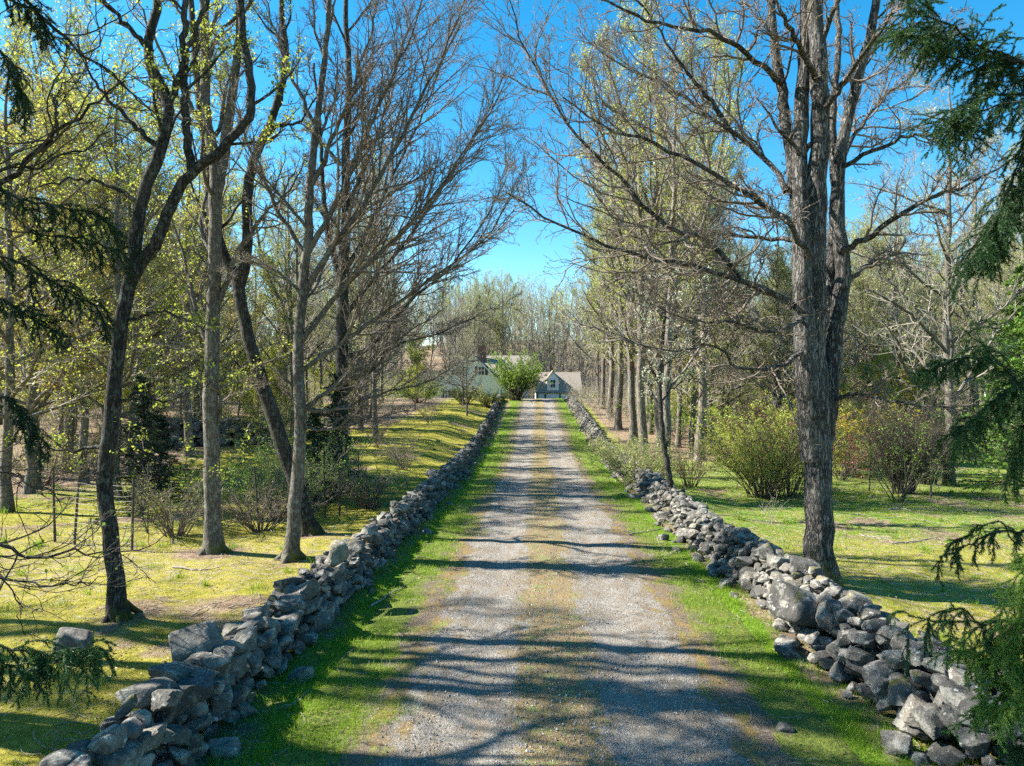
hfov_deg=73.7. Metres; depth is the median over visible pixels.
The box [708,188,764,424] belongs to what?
bare tree
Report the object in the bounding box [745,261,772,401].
bare tree
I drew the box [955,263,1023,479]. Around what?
fir tree
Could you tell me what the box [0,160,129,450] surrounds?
budding tree
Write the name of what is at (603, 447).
honeysuckle shrub
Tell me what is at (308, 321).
slender tree
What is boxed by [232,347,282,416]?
understory tree
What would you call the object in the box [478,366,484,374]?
window
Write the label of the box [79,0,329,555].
maple tree
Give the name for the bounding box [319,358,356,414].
understory tree
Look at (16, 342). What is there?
budding tree
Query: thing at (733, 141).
bare tree
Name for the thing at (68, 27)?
budding tree
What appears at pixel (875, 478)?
wire cage
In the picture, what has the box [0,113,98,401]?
budding tree
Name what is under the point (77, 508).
wire fence
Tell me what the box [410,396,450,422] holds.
bare bush
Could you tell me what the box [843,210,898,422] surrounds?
slender tree
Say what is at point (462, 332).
bare tree
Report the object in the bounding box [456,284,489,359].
budding tree
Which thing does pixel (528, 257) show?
sky
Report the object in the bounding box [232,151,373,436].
budding tree
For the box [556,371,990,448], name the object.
undergrowth
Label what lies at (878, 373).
understory tree
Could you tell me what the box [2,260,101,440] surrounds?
budding tree
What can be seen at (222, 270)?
budding tree
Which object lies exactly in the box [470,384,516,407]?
olive bush
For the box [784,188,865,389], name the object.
bare tree
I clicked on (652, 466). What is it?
honeysuckle shrub
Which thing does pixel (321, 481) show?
green shrub
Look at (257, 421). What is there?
leafy shrub
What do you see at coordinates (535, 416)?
gravel drive
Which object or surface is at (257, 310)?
budding tree
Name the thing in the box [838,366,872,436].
understory tree
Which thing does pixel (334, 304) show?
slender tree
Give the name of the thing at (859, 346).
slender tree
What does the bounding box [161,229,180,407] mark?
budding tree
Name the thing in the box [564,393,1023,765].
fieldstone wall
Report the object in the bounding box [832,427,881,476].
green shrub
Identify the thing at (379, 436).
bare bush
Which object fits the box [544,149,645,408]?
budding tree
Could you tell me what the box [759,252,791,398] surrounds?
slender tree
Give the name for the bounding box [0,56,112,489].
budding tree
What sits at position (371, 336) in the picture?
budding tree
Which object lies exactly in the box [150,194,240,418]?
budding tree
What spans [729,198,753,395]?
bare tree
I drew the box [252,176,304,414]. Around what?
budding tree
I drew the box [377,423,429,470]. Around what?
bare bush
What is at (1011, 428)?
fir tree
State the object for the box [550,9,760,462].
budding tree
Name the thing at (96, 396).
understory tree
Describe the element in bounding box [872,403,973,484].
tangled shrub
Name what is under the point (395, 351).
budding tree
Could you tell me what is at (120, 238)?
budding tree
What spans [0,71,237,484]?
budding tree
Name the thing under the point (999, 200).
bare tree
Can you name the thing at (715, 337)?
slender tree
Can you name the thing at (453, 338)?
bare tree
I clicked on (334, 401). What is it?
hemlock
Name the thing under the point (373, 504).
twiggy shrub
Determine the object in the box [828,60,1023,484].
bare tree
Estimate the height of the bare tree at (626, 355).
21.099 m
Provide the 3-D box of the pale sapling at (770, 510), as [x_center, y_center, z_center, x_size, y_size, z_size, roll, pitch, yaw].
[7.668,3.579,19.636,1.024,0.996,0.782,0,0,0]
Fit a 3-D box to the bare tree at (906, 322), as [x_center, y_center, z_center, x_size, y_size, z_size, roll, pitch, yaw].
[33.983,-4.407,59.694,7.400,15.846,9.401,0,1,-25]
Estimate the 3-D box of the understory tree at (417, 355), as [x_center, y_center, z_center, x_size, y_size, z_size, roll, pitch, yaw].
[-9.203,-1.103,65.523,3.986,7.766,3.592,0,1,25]
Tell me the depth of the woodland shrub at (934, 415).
44.44 m
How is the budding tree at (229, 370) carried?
on the ground at (436, 432)
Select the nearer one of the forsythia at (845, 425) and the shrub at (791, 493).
the shrub at (791, 493)
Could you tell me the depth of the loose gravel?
8.66 m
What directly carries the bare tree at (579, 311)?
on the ground at (436, 432)
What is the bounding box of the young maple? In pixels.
[194,0,550,563]
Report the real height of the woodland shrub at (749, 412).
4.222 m
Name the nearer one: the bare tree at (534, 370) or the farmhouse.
the bare tree at (534, 370)
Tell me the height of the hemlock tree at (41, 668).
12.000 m
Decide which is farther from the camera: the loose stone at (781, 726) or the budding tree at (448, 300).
the budding tree at (448, 300)
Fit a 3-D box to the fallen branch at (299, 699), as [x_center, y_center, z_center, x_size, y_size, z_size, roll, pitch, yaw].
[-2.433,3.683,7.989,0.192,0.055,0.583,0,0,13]
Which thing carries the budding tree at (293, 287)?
on the ground at (436, 432)
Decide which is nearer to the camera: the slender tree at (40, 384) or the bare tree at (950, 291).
the slender tree at (40, 384)
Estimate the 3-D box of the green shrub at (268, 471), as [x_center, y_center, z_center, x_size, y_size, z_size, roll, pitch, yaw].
[-6.828,2.604,19.931,3.816,2.807,2.903,0,0,0]
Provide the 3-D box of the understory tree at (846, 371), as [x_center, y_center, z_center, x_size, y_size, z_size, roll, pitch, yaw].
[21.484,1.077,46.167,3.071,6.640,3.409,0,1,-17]
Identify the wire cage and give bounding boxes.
[868,433,944,497]
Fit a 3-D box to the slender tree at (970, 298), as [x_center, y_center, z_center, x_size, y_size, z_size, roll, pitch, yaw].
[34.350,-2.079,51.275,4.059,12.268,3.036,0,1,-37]
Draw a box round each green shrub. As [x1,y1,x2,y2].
[220,419,401,512]
[223,427,344,519]
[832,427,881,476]
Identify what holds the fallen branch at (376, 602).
on the verge grass at (444, 566)
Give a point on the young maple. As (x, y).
(291, 552)
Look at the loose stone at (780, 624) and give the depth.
10.21 m
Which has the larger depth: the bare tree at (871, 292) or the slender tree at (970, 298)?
the bare tree at (871, 292)
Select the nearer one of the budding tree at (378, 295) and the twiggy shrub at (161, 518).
the twiggy shrub at (161, 518)
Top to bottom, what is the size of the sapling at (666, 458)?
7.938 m
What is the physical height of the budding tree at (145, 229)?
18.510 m
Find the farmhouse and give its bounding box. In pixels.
[433,346,529,398]
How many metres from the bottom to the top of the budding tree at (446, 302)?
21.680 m
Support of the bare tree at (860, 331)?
on the ground at (436, 432)
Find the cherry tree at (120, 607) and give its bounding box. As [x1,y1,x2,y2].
[0,0,310,624]
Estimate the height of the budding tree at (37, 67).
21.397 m
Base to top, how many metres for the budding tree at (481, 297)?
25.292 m
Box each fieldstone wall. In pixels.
[38,394,504,765]
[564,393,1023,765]
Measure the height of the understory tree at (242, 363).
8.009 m
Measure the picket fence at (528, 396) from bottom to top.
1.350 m
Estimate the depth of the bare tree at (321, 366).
72.57 m
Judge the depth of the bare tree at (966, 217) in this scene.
54.90 m
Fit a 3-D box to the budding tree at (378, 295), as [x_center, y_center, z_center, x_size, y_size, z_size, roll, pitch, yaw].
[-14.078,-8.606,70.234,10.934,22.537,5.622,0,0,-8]
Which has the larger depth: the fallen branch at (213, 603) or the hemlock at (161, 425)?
the hemlock at (161, 425)
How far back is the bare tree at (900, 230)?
47.83 m
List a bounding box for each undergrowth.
[0,372,453,435]
[94,358,979,398]
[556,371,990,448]
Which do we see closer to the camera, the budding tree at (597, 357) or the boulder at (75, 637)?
the boulder at (75, 637)
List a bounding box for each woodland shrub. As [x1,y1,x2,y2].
[612,387,745,438]
[647,388,769,449]
[686,383,796,437]
[840,387,982,432]
[900,390,995,441]
[938,378,1010,456]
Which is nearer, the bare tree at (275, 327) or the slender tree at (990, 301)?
the slender tree at (990, 301)
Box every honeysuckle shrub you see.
[568,429,700,487]
[587,432,682,463]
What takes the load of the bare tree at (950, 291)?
on the ground at (436, 432)
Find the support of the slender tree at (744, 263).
on the ground at (436, 432)
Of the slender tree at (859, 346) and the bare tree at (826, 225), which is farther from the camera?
the bare tree at (826, 225)
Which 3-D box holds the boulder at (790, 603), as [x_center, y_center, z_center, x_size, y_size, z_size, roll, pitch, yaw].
[4.103,3.207,9.746,0.769,0.561,0.613,31,0,-20]
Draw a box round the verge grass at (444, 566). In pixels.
[182,398,982,765]
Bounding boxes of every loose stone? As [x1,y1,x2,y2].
[772,618,789,631]
[776,721,794,732]
[787,636,800,645]
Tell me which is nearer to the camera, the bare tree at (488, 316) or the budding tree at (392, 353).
the budding tree at (392, 353)
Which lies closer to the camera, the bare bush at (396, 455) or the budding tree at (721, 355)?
the bare bush at (396, 455)
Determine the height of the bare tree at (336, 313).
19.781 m
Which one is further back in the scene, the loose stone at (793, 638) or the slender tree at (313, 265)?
the slender tree at (313, 265)
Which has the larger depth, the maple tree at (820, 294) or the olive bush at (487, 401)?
the olive bush at (487, 401)
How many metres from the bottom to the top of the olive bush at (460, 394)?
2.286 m
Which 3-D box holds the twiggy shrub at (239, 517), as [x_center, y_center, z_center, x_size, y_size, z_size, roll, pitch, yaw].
[-6.762,3.283,18.262,2.587,1.419,3.559,0,1,21]
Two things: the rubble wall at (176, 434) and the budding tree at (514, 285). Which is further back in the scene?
the budding tree at (514, 285)
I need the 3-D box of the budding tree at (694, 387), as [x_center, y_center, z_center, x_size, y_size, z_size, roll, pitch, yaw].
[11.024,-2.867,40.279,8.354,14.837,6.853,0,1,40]
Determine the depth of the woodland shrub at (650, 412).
49.22 m
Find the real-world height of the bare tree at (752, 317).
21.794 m
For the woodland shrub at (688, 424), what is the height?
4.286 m
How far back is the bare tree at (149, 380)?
38.43 m
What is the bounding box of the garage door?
[546,395,558,398]
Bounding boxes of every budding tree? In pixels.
[0,0,72,369]
[0,0,178,473]
[0,6,176,512]
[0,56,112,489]
[0,60,177,494]
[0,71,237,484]
[0,77,292,469]
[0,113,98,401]
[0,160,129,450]
[0,217,48,437]
[0,239,43,405]
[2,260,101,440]
[14,28,262,499]
[22,111,236,472]
[63,221,156,395]
[69,118,171,444]
[127,19,273,457]
[147,166,278,390]
[147,173,293,390]
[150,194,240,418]
[150,215,181,404]
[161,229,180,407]
[190,171,241,361]
[224,255,258,402]
[226,229,279,404]
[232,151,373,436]
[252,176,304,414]
[274,228,319,367]
[304,258,331,389]
[309,117,427,435]
[321,210,425,406]
[349,155,425,416]
[351,225,381,409]
[352,238,417,402]
[368,284,402,378]
[383,348,408,382]
[425,285,468,369]
[433,274,458,363]
[444,288,462,346]
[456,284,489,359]
[459,270,496,358]
[469,272,519,354]
[480,284,501,351]
[482,277,539,357]
[532,287,568,371]
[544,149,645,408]
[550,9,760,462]
[566,97,652,429]
[568,15,717,443]
[570,280,615,370]
[571,262,609,402]
[574,136,628,417]
[583,261,646,366]
[584,199,720,434]
[589,0,709,456]
[599,10,760,461]
[621,203,769,458]
[631,145,726,447]
[646,99,750,404]
[672,237,780,447]
[734,263,844,418]
[738,267,794,408]
[738,275,792,436]
[841,218,939,414]
[848,199,924,362]
[863,199,939,392]
[866,246,995,436]
[888,258,931,365]
[935,116,1023,381]
[964,176,1021,372]
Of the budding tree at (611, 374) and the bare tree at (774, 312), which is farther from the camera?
the budding tree at (611, 374)
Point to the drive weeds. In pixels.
(546, 646)
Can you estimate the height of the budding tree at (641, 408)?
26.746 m
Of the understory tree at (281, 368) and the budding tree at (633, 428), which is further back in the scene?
the understory tree at (281, 368)
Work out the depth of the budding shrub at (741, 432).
27.59 m
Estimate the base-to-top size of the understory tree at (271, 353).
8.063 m
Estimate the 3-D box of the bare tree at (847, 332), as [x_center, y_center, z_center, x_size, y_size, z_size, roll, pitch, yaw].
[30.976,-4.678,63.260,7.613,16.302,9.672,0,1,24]
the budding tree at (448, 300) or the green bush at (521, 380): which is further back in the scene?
the budding tree at (448, 300)
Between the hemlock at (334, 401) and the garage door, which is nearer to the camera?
the hemlock at (334, 401)
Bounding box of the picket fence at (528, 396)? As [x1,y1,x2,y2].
[504,389,534,398]
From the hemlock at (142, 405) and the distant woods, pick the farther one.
the distant woods
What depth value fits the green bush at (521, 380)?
85.05 m
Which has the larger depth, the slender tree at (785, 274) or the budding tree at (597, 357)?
the budding tree at (597, 357)
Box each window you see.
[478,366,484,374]
[550,379,555,387]
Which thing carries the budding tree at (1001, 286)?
on the ground at (436, 432)
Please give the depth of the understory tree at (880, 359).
42.54 m
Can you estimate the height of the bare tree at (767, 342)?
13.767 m
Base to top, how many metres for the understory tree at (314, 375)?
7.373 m
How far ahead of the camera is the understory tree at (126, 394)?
43.75 m
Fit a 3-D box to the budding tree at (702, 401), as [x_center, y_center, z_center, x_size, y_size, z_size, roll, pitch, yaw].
[9.985,-8.248,37.001,6.405,25.676,12.457,0,1,29]
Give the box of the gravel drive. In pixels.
[265,398,864,765]
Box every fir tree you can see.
[943,312,1023,492]
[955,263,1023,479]
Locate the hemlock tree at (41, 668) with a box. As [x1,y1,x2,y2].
[0,0,144,710]
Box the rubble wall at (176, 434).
[149,417,271,447]
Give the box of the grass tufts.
[0,434,1021,765]
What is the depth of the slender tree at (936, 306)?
50.00 m
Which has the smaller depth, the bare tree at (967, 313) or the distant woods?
the bare tree at (967, 313)
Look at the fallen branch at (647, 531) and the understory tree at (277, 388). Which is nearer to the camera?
the fallen branch at (647, 531)
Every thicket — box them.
[0,403,148,473]
[0,412,138,486]
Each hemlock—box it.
[113,375,193,519]
[129,414,203,503]
[283,407,347,503]
[306,372,374,501]
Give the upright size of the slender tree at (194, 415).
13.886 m
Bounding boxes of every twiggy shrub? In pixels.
[114,457,234,537]
[184,477,326,532]
[320,453,420,508]
[660,431,724,487]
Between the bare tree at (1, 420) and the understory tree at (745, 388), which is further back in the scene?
the understory tree at (745, 388)
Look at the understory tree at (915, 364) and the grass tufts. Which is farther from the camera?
the understory tree at (915, 364)
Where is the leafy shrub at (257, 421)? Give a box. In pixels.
[220,386,321,446]
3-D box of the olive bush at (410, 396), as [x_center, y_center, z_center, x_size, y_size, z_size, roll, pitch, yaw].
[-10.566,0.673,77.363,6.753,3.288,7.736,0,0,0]
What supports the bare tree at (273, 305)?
on the ground at (436, 432)
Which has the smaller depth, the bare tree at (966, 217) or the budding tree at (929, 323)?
the budding tree at (929, 323)
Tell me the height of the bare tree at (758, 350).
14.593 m
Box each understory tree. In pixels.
[0,344,54,417]
[52,374,105,417]
[122,353,170,437]
[219,343,250,408]
[219,351,229,389]
[220,334,261,417]
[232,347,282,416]
[251,332,289,392]
[252,349,286,408]
[268,344,290,406]
[304,343,328,395]
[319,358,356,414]
[322,327,367,397]
[393,332,437,409]
[670,352,719,439]
[731,358,760,402]
[753,338,792,408]
[837,351,854,422]
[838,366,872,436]
[846,345,904,435]
[869,348,904,410]
[899,351,935,406]
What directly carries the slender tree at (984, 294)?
on the ground at (436, 432)
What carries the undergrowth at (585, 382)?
on the ground at (436, 432)
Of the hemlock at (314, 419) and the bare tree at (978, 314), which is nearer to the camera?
the hemlock at (314, 419)
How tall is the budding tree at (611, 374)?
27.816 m
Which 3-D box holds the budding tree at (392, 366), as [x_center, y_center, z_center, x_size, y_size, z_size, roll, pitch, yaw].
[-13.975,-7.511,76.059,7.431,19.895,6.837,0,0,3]
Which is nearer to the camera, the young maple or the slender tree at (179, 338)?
the young maple
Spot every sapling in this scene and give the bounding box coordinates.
[618,263,713,506]
[759,493,789,523]
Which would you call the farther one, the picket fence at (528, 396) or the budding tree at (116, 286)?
the picket fence at (528, 396)
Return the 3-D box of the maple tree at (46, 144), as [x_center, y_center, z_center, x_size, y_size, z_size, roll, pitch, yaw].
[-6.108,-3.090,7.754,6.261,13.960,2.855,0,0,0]
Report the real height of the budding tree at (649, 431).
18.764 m
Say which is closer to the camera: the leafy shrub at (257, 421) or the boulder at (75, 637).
the boulder at (75, 637)
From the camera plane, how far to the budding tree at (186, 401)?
35.70 m
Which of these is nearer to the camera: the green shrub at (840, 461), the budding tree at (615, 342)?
the green shrub at (840, 461)
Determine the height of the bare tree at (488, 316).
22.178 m
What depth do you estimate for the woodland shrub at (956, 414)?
43.89 m
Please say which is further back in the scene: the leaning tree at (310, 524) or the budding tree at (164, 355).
the budding tree at (164, 355)
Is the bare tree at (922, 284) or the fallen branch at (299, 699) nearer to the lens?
the fallen branch at (299, 699)
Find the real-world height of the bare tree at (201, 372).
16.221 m
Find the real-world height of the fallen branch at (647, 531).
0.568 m
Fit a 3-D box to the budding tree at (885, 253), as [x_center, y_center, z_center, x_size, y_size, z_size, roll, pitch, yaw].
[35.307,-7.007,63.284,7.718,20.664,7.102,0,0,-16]
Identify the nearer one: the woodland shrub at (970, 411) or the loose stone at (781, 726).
the loose stone at (781, 726)
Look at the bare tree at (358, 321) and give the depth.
49.94 m
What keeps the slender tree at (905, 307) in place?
on the ground at (436, 432)
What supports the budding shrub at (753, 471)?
on the ground at (436, 432)
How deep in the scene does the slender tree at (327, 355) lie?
120.19 m
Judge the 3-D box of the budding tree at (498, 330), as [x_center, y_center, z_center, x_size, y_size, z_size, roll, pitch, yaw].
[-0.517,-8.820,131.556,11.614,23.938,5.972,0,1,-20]
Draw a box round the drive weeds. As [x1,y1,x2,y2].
[501,426,607,765]
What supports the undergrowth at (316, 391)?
on the ground at (436, 432)
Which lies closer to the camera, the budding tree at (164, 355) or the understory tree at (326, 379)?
the understory tree at (326, 379)
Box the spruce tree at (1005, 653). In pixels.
[866,0,1023,765]
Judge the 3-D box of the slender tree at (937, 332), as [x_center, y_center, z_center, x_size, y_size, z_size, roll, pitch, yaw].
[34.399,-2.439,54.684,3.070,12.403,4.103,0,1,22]
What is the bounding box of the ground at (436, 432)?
[0,340,1023,765]
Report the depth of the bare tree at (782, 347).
40.55 m
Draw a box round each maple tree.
[0,0,234,643]
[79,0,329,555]
[282,0,560,493]
[438,0,1023,587]
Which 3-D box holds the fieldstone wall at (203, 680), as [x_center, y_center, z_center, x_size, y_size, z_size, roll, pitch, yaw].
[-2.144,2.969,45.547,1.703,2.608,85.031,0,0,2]
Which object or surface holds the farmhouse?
on the ground at (436, 432)
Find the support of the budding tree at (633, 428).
on the ground at (436, 432)
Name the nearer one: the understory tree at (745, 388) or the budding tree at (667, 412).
the budding tree at (667, 412)
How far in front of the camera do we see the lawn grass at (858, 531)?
21.36 m
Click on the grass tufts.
(920, 546)
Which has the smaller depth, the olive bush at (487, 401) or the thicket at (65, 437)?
the thicket at (65, 437)
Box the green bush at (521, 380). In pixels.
[487,347,550,400]
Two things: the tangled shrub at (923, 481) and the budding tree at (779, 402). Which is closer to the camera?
the tangled shrub at (923, 481)
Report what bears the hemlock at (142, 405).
on the ground at (436, 432)
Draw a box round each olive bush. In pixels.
[389,375,447,402]
[442,384,489,403]
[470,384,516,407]
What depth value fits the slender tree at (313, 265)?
58.78 m
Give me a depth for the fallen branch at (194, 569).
13.71 m
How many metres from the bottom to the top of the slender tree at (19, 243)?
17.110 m
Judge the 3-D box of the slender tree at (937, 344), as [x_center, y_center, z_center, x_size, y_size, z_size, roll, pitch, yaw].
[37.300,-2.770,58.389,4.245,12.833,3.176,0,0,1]
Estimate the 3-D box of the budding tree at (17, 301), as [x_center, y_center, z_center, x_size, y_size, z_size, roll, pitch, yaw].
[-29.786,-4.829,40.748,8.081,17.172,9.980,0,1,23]
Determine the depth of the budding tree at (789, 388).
45.26 m
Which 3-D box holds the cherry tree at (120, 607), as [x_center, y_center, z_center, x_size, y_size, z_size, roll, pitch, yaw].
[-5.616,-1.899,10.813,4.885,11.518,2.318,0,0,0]
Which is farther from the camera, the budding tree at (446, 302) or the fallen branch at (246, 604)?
the budding tree at (446, 302)
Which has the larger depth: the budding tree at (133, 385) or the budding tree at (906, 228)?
the budding tree at (906, 228)
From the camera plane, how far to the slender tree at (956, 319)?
65.31 m
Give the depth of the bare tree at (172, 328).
47.88 m
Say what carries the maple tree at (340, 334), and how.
on the ground at (436, 432)
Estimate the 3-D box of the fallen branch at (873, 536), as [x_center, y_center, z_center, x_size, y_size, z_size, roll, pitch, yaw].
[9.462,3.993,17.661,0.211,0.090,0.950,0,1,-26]
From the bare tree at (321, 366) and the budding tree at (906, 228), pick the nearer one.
the budding tree at (906, 228)
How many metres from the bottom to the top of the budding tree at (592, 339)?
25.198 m
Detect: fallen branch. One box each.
[172,564,222,570]
[192,593,238,615]
[229,598,266,607]
[287,689,312,708]
[369,576,416,607]
[629,519,669,534]
[859,533,887,539]
[888,507,912,511]
[892,537,945,543]
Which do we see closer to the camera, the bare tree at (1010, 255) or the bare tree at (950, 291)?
the bare tree at (1010, 255)
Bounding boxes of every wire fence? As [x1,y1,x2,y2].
[51,463,149,549]
[253,452,358,531]
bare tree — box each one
[0,250,24,424]
[96,207,200,448]
[103,188,198,433]
[172,234,225,415]
[245,164,355,383]
[255,241,295,367]
[284,177,426,427]
[307,236,334,405]
[316,225,367,413]
[355,283,414,378]
[437,336,483,415]
[438,323,478,404]
[439,282,468,366]
[478,283,494,348]
[524,350,542,398]
[569,276,590,369]
[592,0,720,452]
[610,198,658,422]
[630,20,748,445]
[683,263,782,438]
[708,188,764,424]
[709,174,863,445]
[718,260,792,398]
[719,217,873,410]
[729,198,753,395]
[741,250,762,391]
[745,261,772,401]
[748,295,772,399]
[770,171,829,329]
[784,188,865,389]
[826,251,867,369]
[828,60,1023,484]
[842,227,929,423]
[846,252,890,384]
[853,139,942,385]
[856,213,906,377]
[860,262,959,392]
[899,236,940,368]
[921,177,996,411]
[925,237,962,392]
[930,108,1020,411]
[954,210,1013,402]
[977,177,1021,379]
[989,142,1020,317]
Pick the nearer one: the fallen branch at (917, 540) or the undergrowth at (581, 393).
the fallen branch at (917, 540)
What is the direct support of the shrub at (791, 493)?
on the ground at (436, 432)
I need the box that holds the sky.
[0,0,1023,345]
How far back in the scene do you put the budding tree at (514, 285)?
136.86 m
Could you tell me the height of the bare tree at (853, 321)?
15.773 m
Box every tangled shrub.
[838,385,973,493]
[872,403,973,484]
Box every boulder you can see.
[52,627,93,656]
[329,539,348,565]
[766,579,819,627]
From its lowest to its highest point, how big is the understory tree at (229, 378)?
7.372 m
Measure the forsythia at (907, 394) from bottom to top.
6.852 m
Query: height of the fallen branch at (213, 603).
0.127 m
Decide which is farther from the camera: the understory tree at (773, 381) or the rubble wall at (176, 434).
the understory tree at (773, 381)
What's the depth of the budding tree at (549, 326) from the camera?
135.85 m
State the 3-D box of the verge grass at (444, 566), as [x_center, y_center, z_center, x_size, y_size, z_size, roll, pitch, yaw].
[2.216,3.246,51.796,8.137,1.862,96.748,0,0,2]
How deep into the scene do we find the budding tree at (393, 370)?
131.37 m
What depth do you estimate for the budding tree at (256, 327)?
71.89 m
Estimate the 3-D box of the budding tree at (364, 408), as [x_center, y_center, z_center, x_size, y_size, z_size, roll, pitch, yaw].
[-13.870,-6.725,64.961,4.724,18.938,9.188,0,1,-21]
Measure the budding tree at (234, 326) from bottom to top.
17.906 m
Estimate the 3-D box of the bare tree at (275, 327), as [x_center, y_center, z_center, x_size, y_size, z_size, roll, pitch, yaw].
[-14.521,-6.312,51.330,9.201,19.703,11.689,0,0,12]
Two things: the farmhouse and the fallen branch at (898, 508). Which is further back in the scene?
the farmhouse
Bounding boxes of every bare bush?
[359,417,391,447]
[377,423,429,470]
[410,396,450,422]
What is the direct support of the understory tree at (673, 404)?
on the ground at (436, 432)
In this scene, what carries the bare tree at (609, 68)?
on the ground at (436, 432)
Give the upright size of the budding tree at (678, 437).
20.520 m
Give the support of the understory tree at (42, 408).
on the ground at (436, 432)
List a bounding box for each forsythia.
[786,397,935,469]
[838,356,961,422]
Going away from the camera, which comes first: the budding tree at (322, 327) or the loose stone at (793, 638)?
the loose stone at (793, 638)
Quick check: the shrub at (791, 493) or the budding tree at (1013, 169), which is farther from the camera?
the budding tree at (1013, 169)
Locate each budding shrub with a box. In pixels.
[685,408,847,498]
[689,389,850,486]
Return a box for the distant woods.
[94,265,1004,395]
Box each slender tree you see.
[1,95,55,322]
[19,233,47,432]
[157,238,202,419]
[174,269,224,417]
[291,246,334,414]
[291,249,321,401]
[313,264,355,359]
[319,327,333,385]
[708,268,739,410]
[725,230,765,402]
[759,203,827,444]
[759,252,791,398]
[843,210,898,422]
[844,233,887,384]
[891,277,916,337]
[902,222,968,403]
[920,277,963,423]
[925,298,961,418]
[938,282,970,405]
[952,280,990,406]
[963,232,1023,455]
[965,241,1023,449]
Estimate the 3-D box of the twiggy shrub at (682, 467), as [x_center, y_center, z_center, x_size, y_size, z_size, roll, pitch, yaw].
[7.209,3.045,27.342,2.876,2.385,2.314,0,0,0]
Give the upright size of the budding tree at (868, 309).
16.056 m
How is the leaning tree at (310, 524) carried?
on the ground at (436, 432)
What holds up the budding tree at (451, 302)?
on the ground at (436, 432)
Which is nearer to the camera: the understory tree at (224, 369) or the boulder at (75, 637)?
the boulder at (75, 637)
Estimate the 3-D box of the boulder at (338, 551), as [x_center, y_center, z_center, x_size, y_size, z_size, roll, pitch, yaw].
[-2.873,2.783,11.300,0.335,0.339,0.412,-18,15,-11]
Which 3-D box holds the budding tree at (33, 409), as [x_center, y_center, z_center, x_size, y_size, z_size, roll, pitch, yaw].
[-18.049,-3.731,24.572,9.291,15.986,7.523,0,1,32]
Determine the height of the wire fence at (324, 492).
1.989 m
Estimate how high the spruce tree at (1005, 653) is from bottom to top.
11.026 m
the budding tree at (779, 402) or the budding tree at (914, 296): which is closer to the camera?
the budding tree at (779, 402)
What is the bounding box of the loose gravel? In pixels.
[352,488,778,765]
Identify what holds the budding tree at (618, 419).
on the ground at (436, 432)
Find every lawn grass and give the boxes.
[615,437,1023,663]
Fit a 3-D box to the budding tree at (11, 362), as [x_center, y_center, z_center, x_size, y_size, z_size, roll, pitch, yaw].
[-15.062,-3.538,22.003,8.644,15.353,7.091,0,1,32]
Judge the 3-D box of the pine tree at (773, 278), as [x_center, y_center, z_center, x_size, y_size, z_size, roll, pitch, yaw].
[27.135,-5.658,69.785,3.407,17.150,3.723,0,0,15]
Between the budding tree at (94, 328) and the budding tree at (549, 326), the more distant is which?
the budding tree at (549, 326)
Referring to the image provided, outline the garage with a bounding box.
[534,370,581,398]
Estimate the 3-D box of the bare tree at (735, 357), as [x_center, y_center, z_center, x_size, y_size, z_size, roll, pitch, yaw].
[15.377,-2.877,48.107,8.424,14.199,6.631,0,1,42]
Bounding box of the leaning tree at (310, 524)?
[174,0,330,536]
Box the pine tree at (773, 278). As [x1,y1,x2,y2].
[764,244,791,341]
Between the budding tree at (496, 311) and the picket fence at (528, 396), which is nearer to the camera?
the picket fence at (528, 396)
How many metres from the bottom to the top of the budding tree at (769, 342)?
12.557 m
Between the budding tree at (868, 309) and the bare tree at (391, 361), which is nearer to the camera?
the budding tree at (868, 309)
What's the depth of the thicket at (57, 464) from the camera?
27.25 m
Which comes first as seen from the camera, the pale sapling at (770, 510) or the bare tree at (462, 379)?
the pale sapling at (770, 510)
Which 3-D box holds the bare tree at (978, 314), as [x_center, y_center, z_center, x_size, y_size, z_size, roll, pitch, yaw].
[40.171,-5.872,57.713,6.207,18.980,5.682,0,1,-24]
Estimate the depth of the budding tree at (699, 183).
55.51 m

